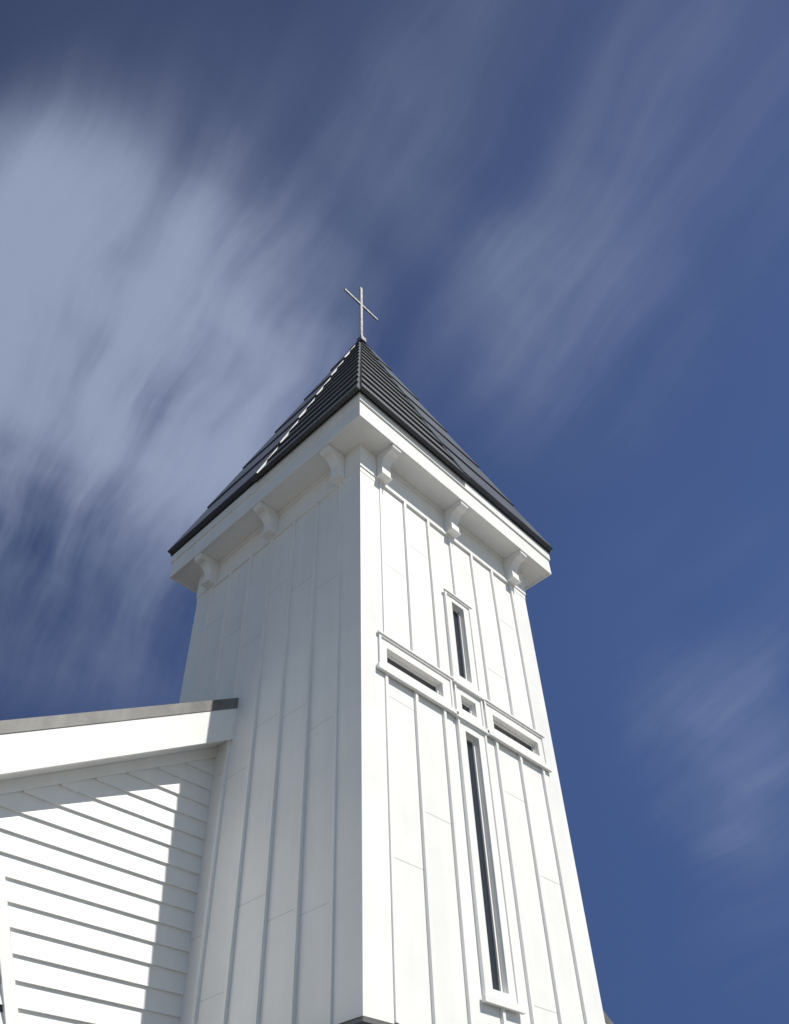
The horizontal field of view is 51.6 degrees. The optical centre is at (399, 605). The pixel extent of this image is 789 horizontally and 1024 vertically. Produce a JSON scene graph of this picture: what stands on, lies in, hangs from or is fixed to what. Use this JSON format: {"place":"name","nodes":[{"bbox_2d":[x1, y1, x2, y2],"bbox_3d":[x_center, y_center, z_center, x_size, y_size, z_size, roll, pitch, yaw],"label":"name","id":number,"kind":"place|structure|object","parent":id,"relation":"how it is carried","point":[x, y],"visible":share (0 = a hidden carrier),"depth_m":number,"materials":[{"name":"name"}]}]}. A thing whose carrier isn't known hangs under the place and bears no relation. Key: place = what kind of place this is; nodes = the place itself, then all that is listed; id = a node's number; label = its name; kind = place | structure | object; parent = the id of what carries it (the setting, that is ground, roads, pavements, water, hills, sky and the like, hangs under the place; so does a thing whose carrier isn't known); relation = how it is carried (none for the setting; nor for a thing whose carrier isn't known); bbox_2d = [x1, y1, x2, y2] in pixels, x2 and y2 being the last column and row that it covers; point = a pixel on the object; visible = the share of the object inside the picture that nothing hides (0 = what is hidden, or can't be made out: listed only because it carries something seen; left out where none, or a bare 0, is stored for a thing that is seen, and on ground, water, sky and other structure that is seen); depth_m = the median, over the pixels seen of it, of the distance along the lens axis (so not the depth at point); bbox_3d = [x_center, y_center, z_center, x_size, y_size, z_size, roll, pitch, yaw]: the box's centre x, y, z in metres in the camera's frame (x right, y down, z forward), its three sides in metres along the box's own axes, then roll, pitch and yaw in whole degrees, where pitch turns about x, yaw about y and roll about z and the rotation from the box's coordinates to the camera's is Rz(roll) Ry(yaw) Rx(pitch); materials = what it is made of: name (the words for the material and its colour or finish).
{"place":"outdoors","nodes":[
{"label":"outdoors","id":0,"kind":"place"},
{"bbox_2d":[0,759,213,1023],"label":"lap siding","id":1,"kind":"object","parent":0,"point":[102,874],"visible":0.9,"depth_m":9.78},
{"bbox_2d":[0,861,19,1023],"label":"window trim","id":2,"kind":"structure","parent":1,"relation":"attached to","point":[9,996],"depth_m":8.60,"materials":[{"name":"white wood"}]},
{"bbox_2d":[179,474,583,1023],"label":"tower walls","id":3,"kind":"structure","parent":0,"point":[413,982],"depth_m":10.82,"materials":[{"name":"white wood"}]},
{"bbox_2d":[0,0,788,1023],"label":"sky","id":4,"kind":"structure","parent":0,"point":[563,225],"materials":[{"name":"blue"}]},
{"label":"ground","id":5,"kind":"structure","parent":0,"visible":0},
{"bbox_2d":[179,444,604,1023],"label":"wall battens","id":6,"kind":"object","parent":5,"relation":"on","point":[362,968],"depth_m":10.66,"materials":[{"name":"white wood"}]},
{"bbox_2d":[169,392,550,593],"bbox_3d":[-0.748,-0.806,16.279,5.380,0.615,5.380,-34,-51,30],"label":"eave","id":7,"kind":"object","parent":6,"relation":"attached to","point":[357,419],"depth_m":14.68,"materials":[{"name":"white wood"}]},
{"bbox_2d":[167,344,552,553],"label":"roof sheet panels","id":8,"kind":"object","parent":7,"relation":"on","point":[462,460],"visible":0.78,"depth_m":16.83,"materials":[{"name":"black metal"}]},
{"bbox_2d":[251,342,469,482],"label":"roof louvre boards","id":9,"kind":"object","parent":8,"relation":"on","point":[360,367],"visible":0.94,"depth_m":15.52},
{"bbox_2d":[171,389,549,556],"bbox_3d":[-0.759,-1.048,16.499,5.424,0.040,5.424,-34,-51,30],"label":"roof drip edge","id":10,"kind":"object","parent":8,"relation":"attached to","point":[301,441],"visible":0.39,"depth_m":15.11,"materials":[{"name":"metal"}]},
{"bbox_2d":[349,339,371,349],"bbox_3d":[-1.046,-7.043,21.951,0.444,0.541,0.444,-34,-51,30],"label":"roof cap","id":11,"kind":"object","parent":8,"relation":"on","point":[360,340],"visible":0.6,"depth_m":21.62,"materials":[{"name":"black metal"}]},
{"bbox_2d":[344,287,377,342],"bbox_3d":[-1.083,-8.231,23.061,0.180,3.150,1.320,-34,-51,30],"label":"cross","id":12,"kind":"object","parent":8,"relation":"on","point":[362,307],"visible":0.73,"depth_m":23.20,"materials":[{"name":"silver metal"}]},
{"bbox_2d":[194,444,526,589],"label":"eave brackets","id":13,"kind":"object","parent":6,"relation":"attached to","point":[334,458],"visible":0.5,"depth_m":14.59,"materials":[{"name":"white wood"}]},
{"bbox_2d":[340,1016,390,1023],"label":"flashing","id":14,"kind":"object","parent":6,"relation":"attached to","point":[363,1020],"visible":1,"depth_m":7.72,"materials":[{"name":"grey metal"}]},
{"bbox_2d":[190,546,559,1012],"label":"panel joints","id":15,"kind":"object","parent":6,"relation":"on","point":[314,727],"visible":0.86,"depth_m":10.76,"materials":[{"name":"grey"}]},
{"bbox_2d":[377,588,551,1014],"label":"window casings","id":16,"kind":"structure","parent":6,"relation":"attached to","point":[455,688],"depth_m":11.39,"materials":[{"name":"white wood"}]},
{"bbox_2d":[387,611,531,990],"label":"window glass panes","id":17,"kind":"object","parent":16,"relation":"in","point":[494,975],"visible":0.36,"depth_m":11.13,"materials":[{"name":"black glass"}]},
{"bbox_3d":[-8.026,10.407,15.858,19.050,9.725,14.400,-34,-51,30],"label":"nave","id":18,"kind":"object","parent":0,"visible":0},
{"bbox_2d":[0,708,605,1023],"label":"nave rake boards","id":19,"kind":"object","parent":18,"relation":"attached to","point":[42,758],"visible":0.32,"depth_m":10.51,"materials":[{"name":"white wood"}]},
{"bbox_2d":[0,698,613,1023],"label":"nave rake capping","id":20,"kind":"object","parent":19,"relation":"on","point":[47,722],"visible":0.31,"depth_m":10.68,"materials":[{"name":"grey metal"}]}
]}

